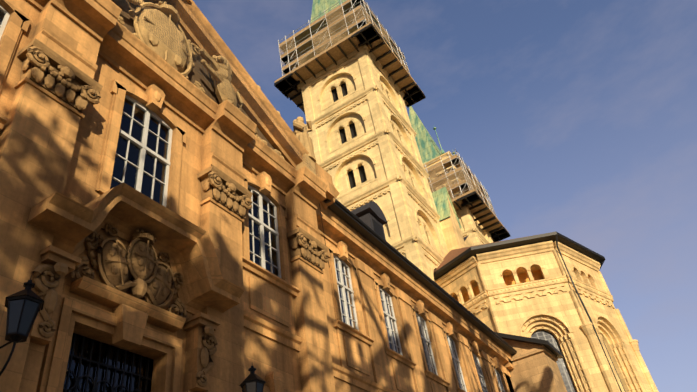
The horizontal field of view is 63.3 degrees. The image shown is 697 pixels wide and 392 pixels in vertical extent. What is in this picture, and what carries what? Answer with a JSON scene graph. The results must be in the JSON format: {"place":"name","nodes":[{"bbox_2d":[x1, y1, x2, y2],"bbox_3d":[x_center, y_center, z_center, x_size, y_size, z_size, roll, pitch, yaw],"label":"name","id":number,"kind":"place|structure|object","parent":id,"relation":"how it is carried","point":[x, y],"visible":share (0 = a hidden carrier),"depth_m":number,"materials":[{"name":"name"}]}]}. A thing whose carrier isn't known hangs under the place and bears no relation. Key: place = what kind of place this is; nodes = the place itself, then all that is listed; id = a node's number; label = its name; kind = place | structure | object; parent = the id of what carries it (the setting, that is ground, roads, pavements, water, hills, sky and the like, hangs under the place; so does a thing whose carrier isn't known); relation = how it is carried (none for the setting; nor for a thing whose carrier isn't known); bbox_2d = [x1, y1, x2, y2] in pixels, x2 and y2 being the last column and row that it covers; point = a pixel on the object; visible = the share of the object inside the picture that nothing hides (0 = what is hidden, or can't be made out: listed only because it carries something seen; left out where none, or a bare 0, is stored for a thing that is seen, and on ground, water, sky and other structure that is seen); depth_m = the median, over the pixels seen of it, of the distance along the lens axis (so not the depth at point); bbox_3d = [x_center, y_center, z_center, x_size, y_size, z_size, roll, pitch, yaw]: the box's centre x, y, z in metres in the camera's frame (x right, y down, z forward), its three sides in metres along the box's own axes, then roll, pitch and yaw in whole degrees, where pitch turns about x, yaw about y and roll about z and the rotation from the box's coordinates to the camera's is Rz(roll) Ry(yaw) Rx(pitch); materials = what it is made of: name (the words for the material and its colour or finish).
{"place":"outdoors","nodes":[
{"label":"outdoors","id":0,"kind":"place"},
{"bbox_2d":[0,275,43,375],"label":"lantern","id":1,"kind":"object","parent":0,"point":[24,307],"visible":1,"depth_m":6.74,"materials":[{"name":"black metal"}]},
{"bbox_2d":[239,365,265,391],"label":"lantern","id":2,"kind":"object","parent":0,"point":[252,382],"visible":1,"depth_m":9.83,"materials":[{"name":"black metal"}]},
{"bbox_2d":[0,0,514,391],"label":"kapitelhaus walls","id":3,"kind":"structure","parent":0,"point":[50,143],"depth_m":12.19,"materials":[{"name":"beige stone"}]},
{"bbox_2d":[17,38,328,269],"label":"column capitals","id":4,"kind":"object","parent":3,"relation":"attached to","point":[44,66],"visible":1,"depth_m":10.30,"materials":[{"name":"beige stone"}]},
{"bbox_2d":[117,0,284,159],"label":"coat-of-arms lions","id":5,"kind":"object","parent":3,"relation":"attached to","point":[159,47],"visible":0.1,"depth_m":13.83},
{"bbox_2d":[0,5,504,391],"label":"windows","id":6,"kind":"structure","parent":3,"relation":"in","point":[346,297],"depth_m":14.56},
{"bbox_2d":[0,0,507,391],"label":"window frames","id":7,"kind":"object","parent":3,"relation":"attached to","point":[267,295],"visible":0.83,"depth_m":13.60,"materials":[{"name":"beige stone"}]},
{"bbox_2d":[111,0,516,354],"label":"roof","id":8,"kind":"structure","parent":3,"relation":"on","point":[367,221],"depth_m":16.65,"materials":[{"name":"brown stone"}]},
{"bbox_2d":[114,0,318,175],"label":"pediment","id":9,"kind":"structure","parent":8,"relation":"attached to","point":[208,60],"depth_m":13.91,"materials":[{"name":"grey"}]},
{"bbox_2d":[258,85,316,175],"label":"pediment statues","id":10,"kind":"object","parent":8,"relation":"on","point":[300,131],"visible":0.52,"depth_m":17.60,"materials":[{"name":"beige stone"}]},
{"bbox_2d":[319,203,507,391],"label":"downspout","id":11,"kind":"object","parent":8,"relation":"attached to","point":[329,267],"visible":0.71,"depth_m":16.96,"materials":[{"name":"black metal"}]},
{"bbox_2d":[297,0,447,282],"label":"cathedral tower","id":12,"kind":"structure","parent":0,"point":[362,134],"depth_m":53.08,"materials":[{"name":"beige stone"}]},
{"bbox_2d":[274,0,425,113],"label":"scaffolding","id":13,"kind":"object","parent":12,"relation":"attached to","point":[335,34],"depth_m":60.56,"materials":[{"name":"silver metal"}]},
{"bbox_2d":[193,0,696,391],"label":"sky","id":14,"kind":"structure","parent":0,"point":[576,120],"materials":[{"name":"blue"}]},
{"bbox_2d":[409,106,492,244],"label":"cathedral tower","id":15,"kind":"structure","parent":0,"point":[429,150],"depth_m":72.92,"materials":[{"name":"beige stone"}]},
{"bbox_2d":[424,149,509,241],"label":"scaffolding","id":16,"kind":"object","parent":15,"relation":"attached to","point":[473,198],"depth_m":70.34,"materials":[{"name":"silver metal"}]},
{"bbox_2d":[495,332,566,391],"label":"annex building","id":17,"kind":"structure","parent":0,"point":[535,365],"depth_m":29.64,"materials":[{"name":"stone"}]},
{"bbox_2d":[434,231,658,391],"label":"church apse","id":18,"kind":"structure","parent":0,"point":[552,288],"depth_m":41.15,"materials":[{"name":"beige stone"}]},
{"label":"ground","id":19,"kind":"structure","parent":0,"visible":0},
{"bbox_2d":[18,182,244,391],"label":"door surround","id":20,"kind":"object","parent":19,"relation":"on","point":[123,208],"visible":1,"depth_m":9.25,"materials":[{"name":"beige stone"}]},
{"bbox_2d":[63,333,151,391],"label":"door grille","id":21,"kind":"structure","parent":20,"relation":"in","point":[77,378],"depth_m":8.84,"materials":[{"name":"black metal"}]},
{"bbox_2d":[69,223,186,321],"bbox_3d":[-3.635,1.152,9.815,0.450,1.576,2.412,-27,-41,21],"label":"portal cartouche","id":22,"kind":"object","parent":20,"relation":"attached to","point":[137,261],"visible":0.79,"depth_m":9.56,"materials":[{"name":"beige stone"}]},
{"bbox_2d":[432,186,474,251],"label":"cathedral choir","id":23,"kind":"structure","parent":19,"relation":"on","point":[451,227],"depth_m":53.70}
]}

